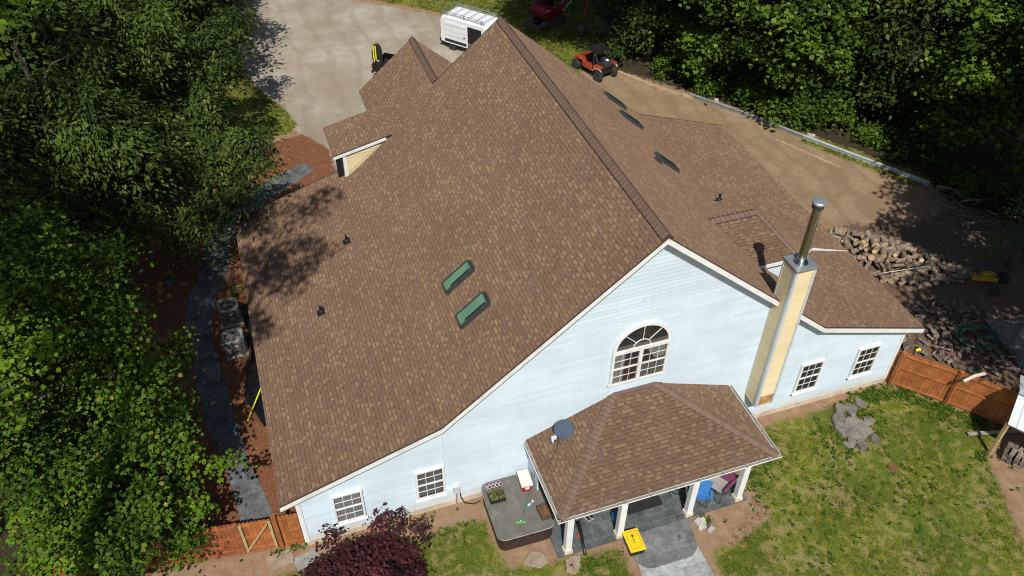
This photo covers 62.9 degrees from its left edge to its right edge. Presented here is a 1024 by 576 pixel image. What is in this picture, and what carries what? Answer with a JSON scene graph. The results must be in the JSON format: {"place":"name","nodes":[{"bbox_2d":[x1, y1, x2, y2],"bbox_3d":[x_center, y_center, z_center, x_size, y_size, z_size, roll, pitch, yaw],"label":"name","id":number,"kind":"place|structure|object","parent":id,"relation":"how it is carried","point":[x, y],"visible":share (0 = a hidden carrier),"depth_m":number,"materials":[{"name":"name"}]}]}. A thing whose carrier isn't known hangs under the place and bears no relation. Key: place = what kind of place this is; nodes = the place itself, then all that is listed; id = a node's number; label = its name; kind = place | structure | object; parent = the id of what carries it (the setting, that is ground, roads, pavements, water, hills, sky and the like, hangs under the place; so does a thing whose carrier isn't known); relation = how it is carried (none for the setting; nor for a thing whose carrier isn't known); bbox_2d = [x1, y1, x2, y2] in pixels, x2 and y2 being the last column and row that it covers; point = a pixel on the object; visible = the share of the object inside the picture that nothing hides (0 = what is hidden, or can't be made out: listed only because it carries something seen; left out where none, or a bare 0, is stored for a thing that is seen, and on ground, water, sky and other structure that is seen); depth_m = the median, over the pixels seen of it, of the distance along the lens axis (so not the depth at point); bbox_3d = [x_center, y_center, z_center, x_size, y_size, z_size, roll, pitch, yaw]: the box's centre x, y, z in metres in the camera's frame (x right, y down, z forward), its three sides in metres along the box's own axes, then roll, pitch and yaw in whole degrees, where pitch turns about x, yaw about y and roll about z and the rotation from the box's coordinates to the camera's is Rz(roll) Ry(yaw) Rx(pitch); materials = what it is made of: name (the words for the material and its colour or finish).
{"place":"outdoors","nodes":[
{"label":"outdoors","id":0,"kind":"place"},
{"bbox_2d":[183,163,312,540],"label":"side path","id":1,"kind":"structure","parent":0,"point":[252,504],"depth_m":38.13,"materials":[{"name":"grey concrete"}]},
{"bbox_2d":[256,0,467,132],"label":"gravel driveway","id":2,"kind":"structure","parent":0,"point":[321,61],"depth_m":61.96,"materials":[{"name":"beige gravel"}]},
{"bbox_2d":[371,52,394,72],"bbox_3d":[-6.914,-15.073,57.704,5.422,1.815,1.880,16,44,16],"label":"pickup truck","id":3,"kind":"object","parent":2,"relation":"on","point":[387,57],"visible":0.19,"depth_m":58.09,"materials":[{"name":"black paint"}]},
{"bbox_2d":[372,43,382,64],"bbox_3d":[-9.312,-16.128,57.875,0.720,1.520,0.337,-4,42,-5],"label":"paddle board","id":4,"kind":"object","parent":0,"point":[377,54],"visible":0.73,"depth_m":57.83,"materials":[{"name":"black plastic"}]},
{"bbox_2d":[0,0,1023,575],"bbox_3d":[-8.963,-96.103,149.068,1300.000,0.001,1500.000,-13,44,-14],"label":"ground","id":5,"kind":"structure","parent":0,"point":[856,194],"depth_m":36.99,"materials":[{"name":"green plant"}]},
{"bbox_2d":[0,0,64,37],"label":"tall tree","id":6,"kind":"object","parent":5,"relation":"on","point":[5,21],"visible":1,"depth_m":13.83,"materials":[{"name":"green plant"}]},
{"bbox_2d":[0,105,111,398],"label":"oak tree","id":7,"kind":"object","parent":5,"relation":"on","point":[16,184],"visible":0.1,"depth_m":30.65,"materials":[{"name":"green plant"}]},
{"bbox_2d":[0,0,127,201],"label":"shade tree","id":8,"kind":"object","parent":5,"relation":"on","point":[39,39],"visible":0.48,"depth_m":35.86,"materials":[{"name":"green plant"}]},
{"bbox_2d":[0,0,134,136],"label":"shade tree","id":9,"kind":"object","parent":5,"relation":"on","point":[98,34],"visible":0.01,"depth_m":44.84,"materials":[{"name":"green plant"}]},
{"bbox_2d":[0,186,257,575],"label":"maple tree","id":10,"kind":"object","parent":5,"relation":"on","point":[71,503],"visible":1,"depth_m":26.83,"materials":[{"name":"green plant"}]},
{"bbox_2d":[35,523,246,575],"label":"fence","id":11,"kind":"object","parent":5,"relation":"on","point":[229,539],"visible":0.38,"depth_m":30.53,"materials":[{"name":"orange wood"}]},
{"bbox_2d":[0,28,293,336],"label":"oak tree","id":12,"kind":"object","parent":5,"relation":"on","point":[91,138],"visible":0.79,"depth_m":36.34,"materials":[{"name":"green plant"}]},
{"bbox_2d":[35,0,275,209],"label":"oak tree","id":13,"kind":"object","parent":5,"relation":"on","point":[156,45],"visible":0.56,"depth_m":44.33,"materials":[{"name":"green plant"}]},
{"bbox_2d":[161,270,174,285],"bbox_3d":[-17.240,-0.495,42.174,0.666,0.752,0.657,-13,44,-14],"label":"flower pot","id":14,"kind":"object","parent":5,"relation":"on","point":[169,276],"visible":1,"depth_m":42.12,"materials":[{"name":"teal ceramic"}]},
{"bbox_2d":[107,0,262,90],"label":"shade tree","id":15,"kind":"object","parent":5,"relation":"on","point":[193,8],"visible":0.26,"depth_m":51.10,"materials":[{"name":"green plant"}]},
{"bbox_2d":[216,297,243,328],"bbox_3d":[-13.550,1.164,40.182,1.000,1.015,1.000,-15,44,-16],"label":"air conditioner","id":16,"kind":"object","parent":5,"relation":"on","point":[229,311],"visible":1,"depth_m":39.93,"materials":[{"name":"grey metal"}]},
{"bbox_2d":[221,327,249,360],"bbox_3d":[-12.800,2.553,38.649,1.000,1.015,1.000,-15,44,-17],"label":"air conditioner","id":17,"kind":"object","parent":5,"relation":"on","point":[234,343],"visible":1,"depth_m":38.39,"materials":[{"name":"grey metal"}]},
{"bbox_2d":[242,304,265,425],"bbox_3d":[-11.748,3.310,38.490,1.534,0.020,8.035,-13,44,-14],"label":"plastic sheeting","id":18,"kind":"object","parent":5,"relation":"on","point":[252,387],"visible":0.45,"depth_m":37.46,"materials":[{"name":"black plastic"}]},
{"bbox_2d":[237,519,278,552],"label":"gate","id":19,"kind":"structure","parent":5,"relation":"on","point":[255,539],"depth_m":30.66,"materials":[{"name":"orange wood"}]},
{"bbox_2d":[266,549,293,571],"bbox_3d":[-8.589,10.087,31.061,0.950,0.060,0.620,-18,45,-19],"label":"paver","id":20,"kind":"object","parent":5,"relation":"on","point":[274,562],"visible":1,"depth_m":31.01,"materials":[{"name":"beige stone"}]},
{"bbox_2d":[270,513,304,548],"bbox_3d":[-8.264,8.906,30.875,0.927,2.050,0.182,-9,43,-11],"label":"fence","id":21,"kind":"object","parent":5,"relation":"on","point":[287,527],"visible":1,"depth_m":30.81,"materials":[{"name":"orange wood"}]},
{"bbox_2d":[293,549,320,570],"bbox_3d":[-7.612,10.082,31.079,0.900,0.060,0.550,-21,46,-22],"label":"paver","id":22,"kind":"object","parent":5,"relation":"on","point":[300,562],"visible":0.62,"depth_m":31.05,"materials":[{"name":"grey stone"}]},
{"bbox_2d":[294,502,435,575],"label":"red shrub","id":23,"kind":"object","parent":5,"relation":"on","point":[372,555],"visible":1,"depth_m":29.93,"materials":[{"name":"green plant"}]},
{"bbox_2d":[440,2,497,49],"bbox_3d":[-2.501,-18.452,60.750,5.717,2.838,2.210,24,47,24],"label":"van","id":24,"kind":"object","parent":5,"relation":"on","point":[464,27],"visible":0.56,"depth_m":60.41,"materials":[{"name":"white paint"}]},
{"bbox_2d":[481,475,553,550],"bbox_3d":[0.205,8.569,32.159,2.260,0.917,2.625,-12,43,-14],"label":"hot tub","id":25,"kind":"object","parent":5,"relation":"on","point":[508,531],"visible":0.85,"depth_m":31.52,"materials":[{"name":"grey plastic"}]},
{"bbox_2d":[486,485,505,504],"bbox_3d":[-0.604,7.871,31.990,0.659,0.328,0.588,-11,43,-13],"label":"planter","id":26,"kind":"object","parent":25,"relation":"on","point":[496,495],"visible":1,"depth_m":31.90,"materials":[{"name":"black plastic"}]},
{"bbox_2d":[516,469,532,491],"bbox_3d":[0.493,7.460,32.376,0.460,0.440,0.790,-10,43,-11],"label":"cooler","id":27,"kind":"object","parent":25,"relation":"on","point":[525,480],"visible":1,"depth_m":32.20,"materials":[{"name":"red plastic"}]},
{"bbox_2d":[523,551,547,567],"bbox_3d":[0.910,10.085,31.186,0.920,0.057,0.690,7,42,7],"label":"stepping stone","id":28,"kind":"object","parent":5,"relation":"on","point":[536,559],"visible":1,"depth_m":31.14,"materials":[{"name":"beige stone"}]},
{"bbox_2d":[524,0,589,35],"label":"excavator","id":29,"kind":"object","parent":5,"relation":"on","point":[545,12],"visible":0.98,"depth_m":64.00,"materials":[{"name":"metal"}]},
{"bbox_2d":[565,555,580,573],"bbox_3d":[2.262,10.229,31.044,0.568,0.057,0.791,2,42,2],"label":"stepping stone","id":30,"kind":"object","parent":5,"relation":"on","point":[575,559],"visible":1,"depth_m":31.03,"materials":[{"name":"beige stone"}]},
{"bbox_2d":[235,16,924,554],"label":"house","id":31,"kind":"structure","parent":5,"relation":"on","point":[499,248],"depth_m":32.01,"materials":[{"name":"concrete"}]},
{"bbox_2d":[330,488,367,526],"bbox_3d":[-5.982,8.072,30.751,1.210,1.775,0.147,-13,44,-14],"label":"window","id":32,"kind":"structure","parent":31,"relation":"in","point":[348,505],"depth_m":30.78,"materials":[{"name":"white paint"}]},
{"bbox_2d":[414,465,447,502],"bbox_3d":[-3.058,7.369,31.464,1.210,1.775,0.147,-13,44,-14],"label":"window","id":33,"kind":"structure","parent":31,"relation":"in","point":[430,483],"depth_m":31.49,"materials":[{"name":"white paint"}]},
{"bbox_2d":[551,419,573,443],"bbox_3d":[1.857,5.409,31.127,0.684,0.742,0.900,32,51,30],"label":"satellite dish","id":34,"kind":"object","parent":31,"relation":"attached to","point":[564,429],"visible":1,"depth_m":31.09,"materials":[{"name":"metal"}]},
{"bbox_2d":[607,321,670,387],"bbox_3d":[4.703,2.349,30.533,2.350,2.975,0.100,-13,44,-14],"label":"arched window","id":35,"kind":"structure","parent":31,"relation":"in","point":[641,352],"depth_m":30.57,"materials":[{"name":"white paint"}]},
{"bbox_2d":[791,358,825,395],"bbox_3d":[12.554,3.779,35.421,1.210,1.825,0.147,-13,44,-14],"label":"window","id":36,"kind":"structure","parent":31,"relation":"in","point":[807,379],"depth_m":35.45,"materials":[{"name":"white paint"}]},
{"bbox_2d":[847,343,882,379],"bbox_3d":[15.222,3.170,36.102,1.210,1.825,0.147,-13,44,-14],"label":"window","id":37,"kind":"structure","parent":31,"relation":"in","point":[864,361],"depth_m":36.13,"materials":[{"name":"white paint"}]},
{"bbox_2d":[572,43,617,81],"bbox_3d":[5.853,-16.066,58.935,1.660,1.920,3.160,-26,48,-26],"label":"buggy","id":38,"kind":"object","parent":5,"relation":"on","point":[600,65],"visible":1,"depth_m":58.45,"materials":[{"name":"orange plastic"}]},
{"bbox_2d":[581,58,591,69],"bbox_3d":[5.248,-15.691,58.787,0.060,0.500,1.161,-26,48,-26],"label":"door","id":39,"kind":"structure","parent":38,"relation":"in","point":[585,63],"depth_m":58.72,"materials":[{"name":"orange metal"}]},
{"bbox_2d":[596,25,648,65],"bbox_3d":[7.861,-17.517,60.330,4.237,2.432,3.996,-13,44,-14],"label":"shrub","id":40,"kind":"object","parent":5,"relation":"on","point":[611,42],"visible":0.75,"depth_m":59.86,"materials":[{"name":"green plant"}]},
{"bbox_2d":[618,71,664,91],"bbox_3d":[8.979,-14.395,58.381,3.895,0.180,0.220,31,50,29],"label":"timber","id":41,"kind":"object","parent":5,"relation":"on","point":[643,82],"visible":1,"depth_m":58.30,"materials":[{"name":"brown wood"}]},
{"bbox_2d":[575,0,710,60],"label":"shade tree","id":42,"kind":"object","parent":5,"relation":"on","point":[637,25],"visible":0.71,"depth_m":58.52,"materials":[{"name":"green plant"}]},
{"bbox_2d":[539,481,747,558],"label":"porch slab","id":43,"kind":"structure","parent":5,"relation":"on","point":[598,529],"depth_m":32.42,"materials":[{"name":"stone"}]},
{"bbox_2d":[575,518,586,555],"bbox_3d":[2.596,9.256,31.733,0.330,0.427,1.745,-5,42,-6],"label":"leaf blower","id":44,"kind":"object","parent":43,"relation":"on","point":[577,521],"visible":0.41,"depth_m":31.70,"materials":[{"name":"black plastic"}]},
{"bbox_2d":[627,495,662,514],"bbox_3d":[5.125,8.431,32.998,1.500,0.018,0.720,-13,44,-14],"label":"door mat","id":45,"kind":"object","parent":43,"relation":"on","point":[644,504],"depth_m":32.90,"materials":[{"name":"black rubber"}]},
{"bbox_2d":[695,480,713,507],"bbox_3d":[7.450,8.041,32.808,0.807,0.913,0.695,8,42,8],"label":"camp chair","id":46,"kind":"object","parent":43,"relation":"on","point":[704,489],"visible":0.74,"depth_m":32.79,"materials":[{"name":"blue fabric"}]},
{"bbox_2d":[708,472,739,504],"bbox_3d":[8.180,7.550,32.972,1.154,1.436,1.085,32,51,30],"label":"camp chair","id":47,"kind":"object","parent":43,"relation":"on","point":[724,483],"visible":0.47,"depth_m":32.90,"materials":[{"name":"grey fabric"}]},
{"bbox_2d":[642,0,659,62],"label":"shade tree","id":48,"kind":"object","parent":5,"relation":"on","point":[647,56],"visible":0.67,"depth_m":59.93,"materials":[{"name":"brown plant"}]},
{"bbox_2d":[621,518,696,567],"bbox_3d":[5.759,9.723,31.664,2.900,0.070,1.518,-13,44,-14],"label":"walkway apron","id":49,"kind":"object","parent":5,"relation":"on","point":[664,545],"visible":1,"depth_m":31.65,"materials":[{"name":"grey concrete"}]},
{"bbox_2d":[622,528,645,555],"bbox_3d":[4.566,9.566,31.444,0.620,0.426,0.920,-10,43,-12],"label":"storage tote","id":50,"kind":"object","parent":49,"relation":"on","point":[638,547],"visible":1,"depth_m":31.27,"materials":[{"name":"yellow plastic"}]},
{"bbox_2d":[641,26,680,56],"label":"shrub","id":51,"kind":"object","parent":5,"relation":"on","point":[663,40],"visible":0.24,"depth_m":60.34,"materials":[{"name":"green plant"}]},
{"bbox_2d":[629,74,696,101],"bbox_3d":[10.281,-13.877,57.882,5.608,0.100,0.120,30,49,28],"label":"timber","id":52,"kind":"object","parent":5,"relation":"on","point":[690,98],"visible":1,"depth_m":57.55,"materials":[{"name":"brown wood"}]},
{"bbox_2d":[647,51,691,82],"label":"shrub","id":53,"kind":"object","parent":5,"relation":"on","point":[669,63],"visible":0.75,"depth_m":58.41,"materials":[{"name":"green plant"}]},
{"bbox_2d":[638,546,713,575],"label":"walkway","id":54,"kind":"structure","parent":5,"relation":"on","point":[696,563],"depth_m":30.93,"materials":[{"name":"grey concrete"}]},
{"bbox_2d":[664,89,691,97],"bbox_3d":[11.269,-13.306,57.216,2.193,0.160,0.200,17,45,17],"label":"timber","id":55,"kind":"object","parent":5,"relation":"on","point":[673,92],"visible":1,"depth_m":57.16,"materials":[{"name":"brown wood"}]},
{"bbox_2d":[643,0,767,87],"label":"tulip tree","id":56,"kind":"object","parent":5,"relation":"on","point":[699,41],"visible":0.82,"depth_m":55.55,"materials":[{"name":"green plant"}]},
{"bbox_2d":[682,67,740,99],"bbox_3d":[13.875,-14.313,57.337,3.979,1.809,3.731,-13,44,-14],"label":"shrub","id":57,"kind":"object","parent":5,"relation":"on","point":[707,79],"visible":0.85,"depth_m":56.87,"materials":[{"name":"green plant"}]},
{"bbox_2d":[689,92,741,113],"bbox_3d":[13.649,-12.430,56.191,3.873,0.310,0.370,27,48,26],"label":"guardrail","id":58,"kind":"object","parent":5,"relation":"on","point":[718,104],"visible":1,"depth_m":56.02,"materials":[{"name":"silver metal"}]},
{"bbox_2d":[726,72,777,109],"bbox_3d":[16.129,-13.241,55.920,3.414,2.175,3.734,-13,44,-14],"label":"shrub","id":59,"kind":"object","parent":5,"relation":"on","point":[745,93],"visible":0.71,"depth_m":55.50,"materials":[{"name":"green plant"}]},
{"bbox_2d":[741,110,803,137],"bbox_3d":[16.872,-10.655,54.259,4.424,0.310,0.370,31,50,29],"label":"guardrail","id":60,"kind":"object","parent":5,"relation":"on","point":[781,127],"visible":0.9,"depth_m":54.16,"materials":[{"name":"silver metal"}]},
{"bbox_2d":[767,102,821,134],"bbox_3d":[18.402,-11.345,54.287,3.494,1.577,3.510,2,42,1],"label":"shrub","id":61,"kind":"object","parent":5,"relation":"on","point":[792,120],"visible":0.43,"depth_m":53.77,"materials":[{"name":"green plant"}]},
{"bbox_2d":[718,0,887,131],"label":"tulip tree","id":62,"kind":"object","parent":5,"relation":"on","point":[790,33],"visible":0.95,"depth_m":50.56,"materials":[{"name":"green plant"}]},
{"bbox_2d":[775,139,840,167],"bbox_3d":[18.299,-8.361,51.893,4.472,0.050,0.140,34,51,31],"label":"timber","id":63,"kind":"object","parent":5,"relation":"on","point":[810,154],"visible":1,"depth_m":51.81,"materials":[{"name":"brown wood"}]},
{"bbox_2d":[783,0,872,138],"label":"tree","id":64,"kind":"object","parent":5,"relation":"on","point":[825,112],"visible":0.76,"depth_m":52.60,"materials":[{"name":"green plant"}]},
{"bbox_2d":[802,134,871,163],"bbox_3d":[20.239,-8.700,52.130,4.432,0.310,0.370,30,49,28],"label":"guardrail","id":65,"kind":"object","parent":5,"relation":"on","point":[837,149],"visible":1,"depth_m":51.98,"materials":[{"name":"silver metal"}]},
{"bbox_2d":[831,413,845,426],"bbox_3d":[14.107,5.721,36.090,0.640,0.208,0.777,0,41,1],"label":"rock","id":66,"kind":"object","parent":5,"relation":"on","point":[838,419],"visible":1,"depth_m":36.05,"materials":[{"name":"grey stone"}]},
{"bbox_2d":[834,403,844,414],"bbox_3d":[14.318,5.322,36.531,0.483,0.248,0.661,9,43,9],"label":"rock","id":67,"kind":"object","parent":5,"relation":"on","point":[839,408],"visible":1,"depth_m":36.46,"materials":[{"name":"grey stone"}]},
{"bbox_2d":[834,425,847,437],"bbox_3d":[14.055,6.112,35.678,0.380,0.181,0.767,-27,52,-30],"label":"rock","id":68,"kind":"object","parent":5,"relation":"on","point":[840,430],"visible":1,"depth_m":35.63,"materials":[{"name":"grey stone"}]},
{"bbox_2d":[844,403,857,413],"bbox_3d":[14.801,5.286,36.629,0.602,0.156,0.567,22,46,22],"label":"rock","id":69,"kind":"object","parent":5,"relation":"on","point":[850,408],"visible":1,"depth_m":36.57,"materials":[{"name":"grey stone"}]},
{"bbox_2d":[846,435,856,445],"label":"rock","id":70,"kind":"object","parent":5,"relation":"on","point":[852,441],"visible":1,"depth_m":35.25,"materials":[{"name":"grey stone"}]},
{"bbox_2d":[843,416,873,439],"bbox_3d":[14.705,5.974,35.840,1.320,0.180,1.250,-13,43,-14],"label":"rock","id":71,"kind":"object","parent":5,"relation":"on","point":[861,429],"visible":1,"depth_m":35.71,"materials":[{"name":"grey stone"}]},
{"bbox_2d":[854,397,866,407],"bbox_3d":[15.311,5.062,36.878,0.584,0.204,0.440,59,67,43],"label":"rock","id":72,"kind":"object","parent":5,"relation":"on","point":[861,403],"visible":1,"depth_m":36.78,"materials":[{"name":"grey stone"}]},
{"bbox_2d":[856,440,867,450],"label":"rock","id":73,"kind":"object","parent":5,"relation":"on","point":[862,445],"visible":1,"depth_m":35.08,"materials":[{"name":"grey stone"}]},
{"bbox_2d":[863,416,874,424],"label":"rock","id":74,"kind":"object","parent":5,"relation":"on","point":[869,421],"visible":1,"depth_m":36.14,"materials":[{"name":"grey stone"}]},
{"bbox_2d":[845,116,899,153],"bbox_3d":[22.930,-9.907,52.959,3.491,1.395,3.388,21,46,21],"label":"shrub","id":75,"kind":"object","parent":5,"relation":"on","point":[865,132],"visible":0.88,"depth_m":52.51,"materials":[{"name":"green plant"}]},
{"bbox_2d":[870,160,892,171],"bbox_3d":[22.460,-7.444,50.764,1.336,0.310,0.370,29,49,28],"label":"guardrail","id":76,"kind":"object","parent":5,"relation":"on","point":[882,166],"visible":1,"depth_m":50.63,"materials":[{"name":"silver metal"}]},
{"bbox_2d":[870,109,930,145],"bbox_3d":[24.682,-10.404,52.952,4.129,2.056,4.270,-13,44,-14],"label":"shrub","id":77,"kind":"object","parent":5,"relation":"on","point":[891,126],"visible":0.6,"depth_m":52.38,"materials":[{"name":"green plant"}]},
{"bbox_2d":[903,286,915,291],"bbox_3d":[20.166,0.044,42.446,0.536,0.341,0.340,3,74,-8],"label":"log","id":78,"kind":"object","parent":5,"relation":"on","point":[909,288],"visible":1,"depth_m":42.32,"materials":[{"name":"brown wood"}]},
{"bbox_2d":[892,168,929,185],"bbox_3d":[23.805,-6.665,49.915,2.186,0.310,0.370,30,50,29],"label":"guardrail","id":79,"kind":"object","parent":5,"relation":"on","point":[912,177],"visible":1,"depth_m":49.77,"materials":[{"name":"silver metal"}]},
{"bbox_2d":[880,131,950,171],"bbox_3d":[24.994,-8.433,51.358,4.161,1.369,3.983,-13,44,-14],"label":"shrub","id":80,"kind":"object","parent":5,"relation":"on","point":[930,151],"visible":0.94,"depth_m":51.20,"materials":[{"name":"green plant"}]},
{"bbox_2d":[827,0,1016,153],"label":"shade tree","id":81,"kind":"object","parent":5,"relation":"on","point":[887,27],"visible":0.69,"depth_m":50.33,"materials":[{"name":"green plant"}]},
{"bbox_2d":[884,351,1018,429],"bbox_3d":[19.155,4.381,36.201,5.541,2.120,0.308,22,46,22],"label":"fence","id":82,"kind":"object","parent":5,"relation":"on","point":[917,382],"visible":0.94,"depth_m":36.30,"materials":[{"name":"orange wood"}]},
{"bbox_2d":[962,372,985,382],"bbox_3d":[19.511,3.750,35.328,1.282,0.208,0.112,-16,45,-18],"label":"downspout","id":83,"kind":"object","parent":82,"relation":"on","point":[974,376],"visible":1,"depth_m":35.24,"materials":[{"name":"white plastic"}]},
{"bbox_2d":[903,0,1016,72],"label":"forest tree","id":84,"kind":"object","parent":5,"relation":"on","point":[942,29],"visible":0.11,"depth_m":51.91,"materials":[{"name":"green plant"}]},
{"bbox_2d":[903,0,1023,183],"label":"tulip tree","id":85,"kind":"object","parent":5,"relation":"on","point":[980,95],"visible":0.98,"depth_m":46.38,"materials":[{"name":"green plant"}]},
{"bbox_2d":[932,160,1003,208],"bbox_3d":[26.618,-6.149,48.650,4.145,1.575,3.507,33,51,31],"label":"shrub","id":86,"kind":"object","parent":5,"relation":"on","point":[968,182],"visible":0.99,"depth_m":48.40,"materials":[{"name":"green plant"}]},
{"bbox_2d":[954,271,1010,295],"bbox_3d":[23.764,-0.422,42.394,2.462,1.047,1.200,6,42,6],"label":"log splitter","id":87,"kind":"object","parent":5,"relation":"on","point":[1002,277],"visible":1,"depth_m":42.19,"materials":[{"name":"yellow paint"}]},
{"bbox_2d":[967,429,1020,435],"bbox_3d":[20.540,6.146,35.678,2.324,0.080,0.160,-3,42,-4],"label":"board","id":88,"kind":"object","parent":5,"relation":"on","point":[989,432],"visible":0.71,"depth_m":35.63,"materials":[{"name":"white wood"}]},
{"bbox_2d":[985,316,1023,367],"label":"tarp","id":89,"kind":"object","parent":5,"relation":"on","point":[1010,333],"visible":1,"depth_m":39.56,"materials":[{"name":"grey plastic"}]},
{"bbox_2d":[986,172,1023,230],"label":"shrub","id":90,"kind":"object","parent":5,"relation":"on","point":[1014,187],"visible":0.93,"depth_m":46.69,"materials":[{"name":"green plant"}]},
{"bbox_2d":[987,375,1023,454],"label":"shed","id":91,"kind":"structure","parent":5,"relation":"on","point":[1016,421],"depth_m":33.54,"materials":[{"name":"white metal"}]},
{"bbox_3d":[20.174,-0.363,42.784,0.632,0.214,0.209,17,41,-12],"label":"log","id":92,"kind":"object","parent":5,"relation":"on","visible":0},
{"bbox_2d":[903,276,914,284],"bbox_3d":[20.187,-0.445,42.576,0.327,0.323,0.533,-12,44,-14],"label":"log","id":93,"kind":"object","parent":92,"relation":"on","point":[910,280],"visible":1,"depth_m":42.43,"materials":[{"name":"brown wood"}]},
{"bbox_2d":[901,267,912,276],"bbox_3d":[20.110,-0.755,42.657,0.584,0.408,0.406,27,70,14],"label":"log","id":94,"kind":"object","parent":93,"relation":"on","point":[909,273],"visible":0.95,"depth_m":42.50,"materials":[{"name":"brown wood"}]},
{"bbox_3d":[23.084,-0.792,43.337,0.307,0.311,0.513,9,53,-31],"label":"log","id":95,"kind":"object","parent":5,"relation":"on","visible":0},
{"bbox_2d":[950,265,962,271],"bbox_3d":[22.953,-1.012,43.232,0.536,0.340,0.341,-10,15,-14],"label":"log","id":96,"kind":"object","parent":95,"relation":"on","point":[956,268],"visible":1,"depth_m":43.11,"materials":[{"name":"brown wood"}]},
{"bbox_2d":[536,502,554,520],"bbox_3d":[1.303,8.394,31.528,0.600,0.200,0.570,-15,44,-16],"label":"planter box","id":97,"kind":"object","parent":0,"point":[544,511],"visible":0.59,"depth_m":31.50,"materials":[{"name":"brown wood"}]},
{"bbox_2d":[201,0,933,378],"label":"rough grass","id":98,"kind":"structure","parent":0,"point":[557,40],"depth_m":62.50,"materials":[{"name":"green plant"}]},
{"bbox_2d":[239,376,1023,575],"bbox_3d":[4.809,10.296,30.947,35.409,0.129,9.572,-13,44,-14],"label":"lawn grass","id":99,"kind":"structure","parent":0,"point":[902,489],"depth_m":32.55,"materials":[{"name":"green plant"}]},
{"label":"log","id":100,"kind":"object","parent":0,"visible":0},
{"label":"log","id":101,"kind":"object","parent":100,"relation":"on","visible":0},
{"bbox_2d":[843,237,851,249],"bbox_3d":[17.819,-2.378,44.590,0.406,0.408,0.584,17,54,-40],"label":"log","id":102,"kind":"object","parent":101,"relation":"on","point":[847,245],"visible":0.96,"depth_m":44.44,"materials":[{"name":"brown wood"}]},
{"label":"log","id":103,"kind":"object","parent":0,"visible":0},
{"bbox_2d":[923,261,934,270],"bbox_3d":[21.341,-1.131,42.922,0.584,0.406,0.408,-25,50,-27],"label":"log","id":104,"kind":"object","parent":103,"relation":"on","point":[930,264],"visible":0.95,"depth_m":42.76,"materials":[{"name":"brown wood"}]},
{"label":"split log","id":105,"kind":"object","parent":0,"visible":0},
{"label":"split log","id":106,"kind":"object","parent":105,"relation":"on","visible":0},
{"bbox_2d":[957,324,999,348],"bbox_3d":[22.107,2.301,39.704,2.094,0.148,1.646,-13,44,-14],"label":"hose","id":107,"kind":"object","parent":106,"relation":"on","point":[960,331],"visible":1,"depth_m":39.66,"materials":[{"name":"green rubber"}]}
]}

